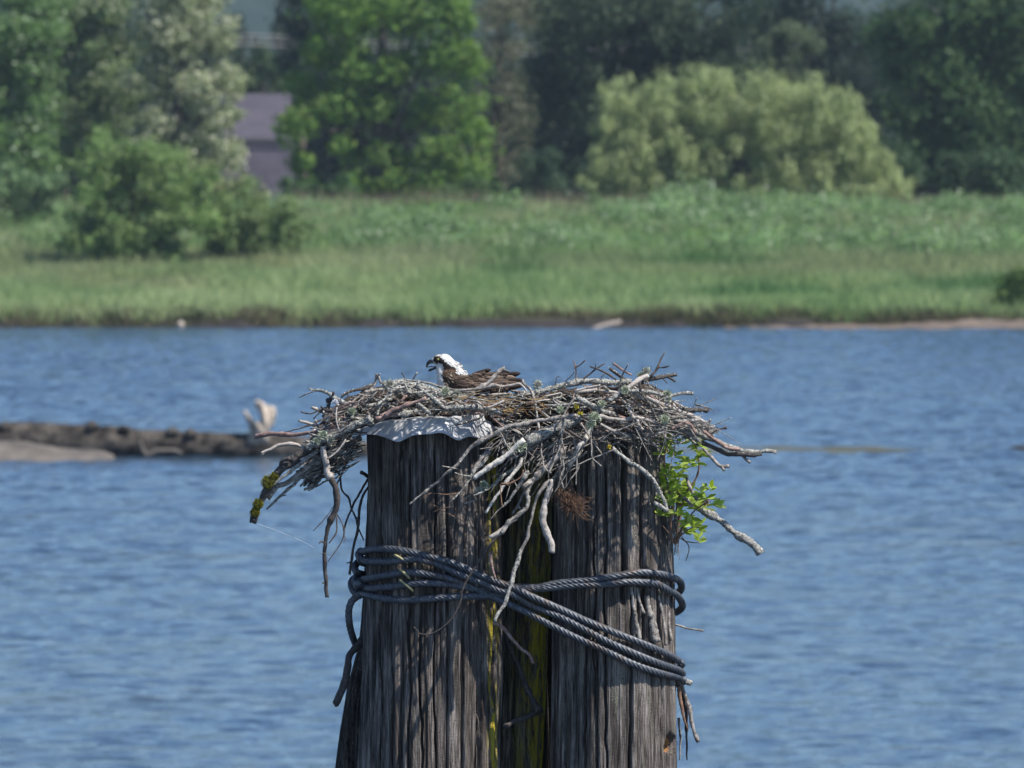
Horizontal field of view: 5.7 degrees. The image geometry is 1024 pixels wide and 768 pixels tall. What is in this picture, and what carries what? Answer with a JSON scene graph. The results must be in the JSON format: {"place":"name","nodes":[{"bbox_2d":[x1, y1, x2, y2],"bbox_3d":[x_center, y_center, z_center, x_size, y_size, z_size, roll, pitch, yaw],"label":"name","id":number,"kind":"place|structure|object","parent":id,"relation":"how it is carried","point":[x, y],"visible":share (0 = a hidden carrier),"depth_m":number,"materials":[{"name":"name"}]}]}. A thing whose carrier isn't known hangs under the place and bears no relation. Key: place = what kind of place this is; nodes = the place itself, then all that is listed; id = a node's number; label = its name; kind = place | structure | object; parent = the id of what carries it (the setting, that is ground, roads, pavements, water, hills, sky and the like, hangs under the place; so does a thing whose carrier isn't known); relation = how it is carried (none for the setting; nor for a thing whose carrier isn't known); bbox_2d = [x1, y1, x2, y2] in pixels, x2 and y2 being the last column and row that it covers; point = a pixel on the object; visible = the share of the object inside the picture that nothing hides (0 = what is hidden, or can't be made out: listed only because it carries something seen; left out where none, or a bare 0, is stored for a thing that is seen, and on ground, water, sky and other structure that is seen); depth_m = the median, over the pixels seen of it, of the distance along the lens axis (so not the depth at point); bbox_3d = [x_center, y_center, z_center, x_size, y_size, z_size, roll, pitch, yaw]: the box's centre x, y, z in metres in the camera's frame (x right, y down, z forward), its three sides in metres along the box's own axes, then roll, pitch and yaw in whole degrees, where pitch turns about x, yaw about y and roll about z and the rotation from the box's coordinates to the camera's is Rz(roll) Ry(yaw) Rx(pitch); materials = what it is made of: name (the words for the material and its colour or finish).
{"place":"outdoors","nodes":[
{"label":"outdoors","id":0,"kind":"place"},
{"bbox_2d":[0,440,115,461],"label":"mud bank","id":1,"kind":"structure","parent":0,"point":[15,450],"depth_m":247.07,"materials":[{"name":"soil"}]},
{"bbox_2d":[102,31,638,44],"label":"overhead wire","id":2,"kind":"object","parent":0,"point":[341,39],"visible":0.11,"depth_m":605.66,"materials":[{"name":"grey"}]},
{"bbox_2d":[96,35,739,49],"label":"overhead wire","id":3,"kind":"object","parent":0,"point":[362,45],"visible":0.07,"depth_m":606.17,"materials":[{"name":"grey"}]},
{"bbox_2d":[0,0,1022,160],"bbox_3d":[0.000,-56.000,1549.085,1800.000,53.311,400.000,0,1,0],"label":"hills","id":4,"kind":"structure","parent":0,"point":[256,13],"depth_m":1476.42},
{"bbox_2d":[0,326,1023,767],"bbox_3d":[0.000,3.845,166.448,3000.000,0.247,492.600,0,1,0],"label":"water","id":5,"kind":"structure","parent":0,"point":[864,610],"depth_m":194.67,"materials":[{"name":"blue liquid"}]},
{"bbox_2d":[0,400,366,457],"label":"sunken log","id":6,"kind":"object","parent":5,"relation":"in","point":[121,440],"visible":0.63,"depth_m":249.75,"materials":[{"name":"brown plant"}]},
{"bbox_2d":[335,494,367,767],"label":"mooring pile","id":7,"kind":"object","parent":5,"relation":"in","point":[347,754],"visible":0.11,"depth_m":40.41,"materials":[{"name":"brown wood"}]},
{"bbox_2d":[358,419,503,767],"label":"mooring pile","id":8,"kind":"object","parent":5,"relation":"in","point":[434,700],"visible":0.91,"depth_m":39.81,"materials":[{"name":"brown wood"}]},
{"bbox_2d":[333,634,362,706],"bbox_3d":[-0.641,1.119,40.023,0.046,0.280,0.216,1,2,32],"label":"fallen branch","id":9,"kind":"object","parent":8,"relation":"attached to","point":[351,652],"visible":1,"depth_m":40.00,"materials":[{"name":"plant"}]},
{"bbox_2d":[393,554,407,563],"bbox_3d":[-0.431,0.680,39.770,0.059,0.043,0.042,0,1,0],"label":"spike","id":10,"kind":"object","parent":8,"relation":"attached to","point":[398,556],"visible":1,"depth_m":39.75,"materials":[{"name":"yellow metal"}]},
{"bbox_2d":[399,569,410,579],"bbox_3d":[-0.416,0.740,39.760,0.045,0.043,0.042,0,1,0],"label":"spike","id":11,"kind":"object","parent":8,"relation":"attached to","point":[405,574],"visible":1,"depth_m":39.74,"materials":[{"name":"yellow metal"}]},
{"bbox_2d":[399,579,413,591],"bbox_3d":[-0.410,0.784,39.762,0.060,0.052,0.042,0,1,0],"label":"spike","id":12,"kind":"object","parent":8,"relation":"attached to","point":[406,585],"visible":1,"depth_m":39.74,"materials":[{"name":"yellow metal"}]},
{"bbox_2d":[358,414,495,441],"bbox_3d":[-0.354,0.158,39.854,0.602,0.123,0.418,0,1,12],"label":"metal sheet","id":13,"kind":"object","parent":8,"relation":"on","point":[397,430],"visible":1,"depth_m":39.70,"materials":[{"name":"silver metal"}]},
{"bbox_2d":[249,352,776,634],"bbox_3d":[0.005,0.415,40.058,2.049,1.090,1.135,0,1,0],"label":"stick nest","id":14,"kind":"object","parent":8,"relation":"on","point":[525,422],"visible":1,"depth_m":39.65,"materials":[{"name":"grey plant"}]},
{"bbox_2d":[426,354,521,400],"bbox_3d":[-0.145,-0.025,39.942,0.383,0.186,0.128,0,1,0],"label":"osprey","id":15,"kind":"object","parent":14,"relation":"on","point":[451,372],"visible":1,"depth_m":39.91,"materials":[{"name":"brown"}]},
{"bbox_2d":[493,622,533,663],"bbox_3d":[0.007,1.005,39.819,0.168,0.169,0.017,0,1,14],"label":"fallen branch","id":16,"kind":"object","parent":8,"relation":"attached to","point":[512,639],"visible":1,"depth_m":39.81,"materials":[{"name":"grey wood"}]},
{"bbox_2d":[345,545,686,687],"bbox_3d":[0.016,0.911,40.023,1.338,0.581,0.630,0,1,0],"label":"wire rope","id":17,"kind":"object","parent":8,"relation":"attached to","point":[489,587],"visible":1,"depth_m":39.74,"materials":[{"name":"metal"}]},
{"bbox_2d":[502,632,543,729],"bbox_3d":[0.043,1.159,40.005,0.162,0.373,0.184,0,1,0],"label":"fallen branch","id":18,"kind":"object","parent":8,"relation":"attached to","point":[537,708],"visible":1,"depth_m":40.01,"materials":[{"name":"grey wood"}]},
{"bbox_2d":[497,440,552,767],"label":"mooring pile","id":19,"kind":"object","parent":5,"relation":"in","point":[521,744],"visible":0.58,"depth_m":40.17,"materials":[{"name":"brown wood"}]},
{"bbox_2d":[542,465,553,767],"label":"mooring pile","id":20,"kind":"object","parent":5,"relation":"in","point":[546,748],"visible":0.06,"depth_m":40.54,"materials":[{"name":"brown wood"}]},
{"bbox_2d":[550,413,703,767],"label":"mooring pile","id":21,"kind":"object","parent":5,"relation":"in","point":[607,711],"visible":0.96,"depth_m":39.81,"materials":[{"name":"grey wood"}]},
{"bbox_2d":[652,432,725,560],"bbox_3d":[0.670,0.428,39.839,0.281,0.520,0.263,-1,2,-19],"label":"leafy sprout","id":22,"kind":"object","parent":21,"relation":"attached to","point":[677,492],"visible":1,"depth_m":39.82,"materials":[{"name":"green plant"}]},
{"bbox_2d":[675,446,958,452],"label":"sandbar","id":23,"kind":"structure","parent":5,"relation":"in","point":[849,449],"depth_m":252.74,"materials":[{"name":"sand"}]},
{"bbox_2d":[1008,446,1023,449],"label":"snag","id":24,"kind":"object","parent":5,"relation":"in","point":[1018,447],"visible":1,"depth_m":254.07,"materials":[{"name":"plant"}]},
{"bbox_2d":[0,159,1023,327],"bbox_3d":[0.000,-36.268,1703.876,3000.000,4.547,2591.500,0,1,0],"label":"river bank","id":25,"kind":"structure","parent":0,"point":[471,322],"depth_m":411.47,"materials":[{"name":"brown soil"}]},
{"bbox_2d":[0,151,71,224],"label":"willow shrub","id":26,"kind":"object","parent":25,"relation":"on","point":[16,184],"visible":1,"depth_m":477.34,"materials":[{"name":"green plant"}]},
{"bbox_2d":[0,0,84,176],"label":"willow tree","id":27,"kind":"object","parent":25,"relation":"on","point":[24,65],"visible":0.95,"depth_m":524.41,"materials":[{"name":"green plant"}]},
{"bbox_2d":[10,0,153,190],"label":"willow tree","id":28,"kind":"object","parent":25,"relation":"on","point":[94,92],"visible":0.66,"depth_m":536.03,"materials":[{"name":"green plant"}]},
{"bbox_2d":[52,122,242,264],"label":"willow shrub","id":29,"kind":"object","parent":25,"relation":"on","point":[117,233],"visible":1,"depth_m":447.45,"materials":[{"name":"green plant"}]},
{"bbox_2d":[177,321,184,326],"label":"driftwood","id":30,"kind":"object","parent":25,"relation":"on","point":[180,324],"visible":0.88,"depth_m":410.57,"materials":[{"name":"beige wood"}]},
{"bbox_2d":[109,0,254,190],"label":"poplar tree","id":31,"kind":"object","parent":25,"relation":"on","point":[184,122],"visible":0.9,"depth_m":528.36,"materials":[{"name":"green plant"}]},
{"bbox_2d":[183,156,270,212],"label":"willow shrub","id":32,"kind":"object","parent":25,"relation":"on","point":[221,186],"visible":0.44,"depth_m":474.11,"materials":[{"name":"green plant"}]},
{"bbox_2d":[227,11,251,65],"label":"conifer tree","id":33,"kind":"object","parent":25,"relation":"on","point":[240,30],"visible":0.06,"depth_m":897.17,"materials":[{"name":"green plant"}]},
{"bbox_2d":[202,94,296,201],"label":"barn","id":34,"kind":"structure","parent":25,"relation":"on","point":[266,157],"depth_m":571.70,"materials":[{"name":"grey"}]},
{"bbox_2d":[220,38,291,93],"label":"broadleaf tree","id":35,"kind":"object","parent":25,"relation":"on","point":[260,66],"visible":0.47,"depth_m":638.45,"materials":[{"name":"green plant"}]},
{"bbox_2d":[200,172,322,261],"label":"willow shrub","id":36,"kind":"object","parent":25,"relation":"on","point":[262,234],"visible":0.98,"depth_m":449.75,"materials":[{"name":"green plant"}]},
{"bbox_2d":[267,24,286,78],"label":"conifer tree","id":37,"kind":"object","parent":25,"relation":"on","point":[276,37],"visible":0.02,"depth_m":901.24,"materials":[{"name":"green plant"}]},
{"bbox_2d":[259,0,329,180],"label":"evergreen tree","id":38,"kind":"object","parent":25,"relation":"on","point":[295,26],"visible":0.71,"depth_m":557.98,"materials":[{"name":"green plant"}]},
{"bbox_2d":[276,171,366,201],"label":"shrub","id":39,"kind":"object","parent":25,"relation":"on","point":[285,183],"visible":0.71,"depth_m":507.51,"materials":[{"name":"green plant"}]},
{"bbox_2d":[269,0,503,202],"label":"maple tree","id":40,"kind":"object","parent":25,"relation":"on","point":[381,113],"visible":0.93,"depth_m":520.39,"materials":[{"name":"green plant"}]},
{"bbox_2d":[437,171,517,202],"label":"shrub","id":41,"kind":"object","parent":25,"relation":"on","point":[477,183],"visible":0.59,"depth_m":507.93,"materials":[{"name":"green plant"}]},
{"bbox_2d":[459,0,552,191],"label":"willow tree","id":42,"kind":"object","parent":25,"relation":"on","point":[490,8],"visible":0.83,"depth_m":535.55,"materials":[{"name":"green plant"}]},
{"bbox_2d":[0,239,1023,326],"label":"marsh grass","id":43,"kind":"structure","parent":25,"relation":"on","point":[447,285],"depth_m":431.57,"materials":[{"name":"green plant"}]},
{"bbox_2d":[0,168,1023,255],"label":"weeds","id":44,"kind":"object","parent":25,"relation":"on","point":[929,240],"visible":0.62,"depth_m":474.27,"materials":[{"name":"green plant"}]},
{"bbox_2d":[0,189,1023,261],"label":"dyke grass","id":45,"kind":"structure","parent":25,"relation":"on","point":[8,227],"depth_m":474.05,"materials":[{"name":"green plant"}]},
{"bbox_2d":[0,0,1023,203],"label":"wood","id":46,"kind":"object","parent":25,"relation":"on","point":[325,166],"visible":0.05,"depth_m":648.03,"materials":[{"name":"green plant"}]},
{"bbox_2d":[0,301,1023,327],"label":"bank edge grass","id":47,"kind":"structure","parent":25,"relation":"on","point":[254,315],"depth_m":411.90,"materials":[{"name":"green plant"}]},
{"bbox_2d":[1,184,1023,207],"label":"seeding grass","id":48,"kind":"structure","parent":25,"relation":"on","point":[442,197],"depth_m":500.97,"materials":[{"name":"green plant"}]},
{"bbox_2d":[503,144,570,201],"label":"shrub","id":49,"kind":"object","parent":25,"relation":"on","point":[550,181],"visible":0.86,"depth_m":519.74,"materials":[{"name":"green plant"}]},
{"bbox_2d":[592,320,620,327],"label":"driftwood","id":50,"kind":"object","parent":25,"relation":"on","point":[609,324],"visible":0.87,"depth_m":410.19,"materials":[{"name":"beige wood"}]},
{"bbox_2d":[501,0,777,195],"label":"evergreen tree","id":51,"kind":"object","parent":25,"relation":"on","point":[666,32],"visible":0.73,"depth_m":542.61,"materials":[{"name":"green plant"}]},
{"bbox_2d":[574,58,917,203],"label":"willow bush","id":52,"kind":"object","parent":25,"relation":"on","point":[636,154],"visible":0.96,"depth_m":508.72,"materials":[{"name":"green plant"}]},
{"bbox_2d":[750,13,826,178],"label":"cedar tree","id":53,"kind":"object","parent":25,"relation":"on","point":[784,34],"visible":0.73,"depth_m":550.96,"materials":[{"name":"green plant"}]},
{"bbox_2d":[722,0,920,184],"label":"evergreen tree","id":54,"kind":"object","parent":25,"relation":"on","point":[844,27],"visible":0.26,"depth_m":564.58,"materials":[{"name":"green plant"}]},
{"bbox_2d":[839,0,1023,198],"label":"broadleaf tree","id":55,"kind":"object","parent":25,"relation":"on","point":[913,38],"visible":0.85,"depth_m":525.77,"materials":[{"name":"green plant"}]},
{"bbox_2d":[871,122,1023,199],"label":"shrub","id":56,"kind":"object","parent":25,"relation":"on","point":[1008,172],"visible":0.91,"depth_m":513.12,"materials":[{"name":"green plant"}]},
{"bbox_2d":[983,263,1023,308],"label":"shore shrub","id":57,"kind":"object","parent":25,"relation":"on","point":[1014,282],"visible":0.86,"depth_m":415.71,"materials":[{"name":"green plant"}]},
{"bbox_2d":[232,43,840,54],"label":"overhead wire","id":58,"kind":"object","parent":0,"point":[373,51],"visible":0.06,"depth_m":606.67,"materials":[{"name":"grey"}]},
{"bbox_2d":[724,319,1023,329],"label":"mud beach","id":59,"kind":"structure","parent":0,"point":[983,323],"depth_m":409.10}
]}

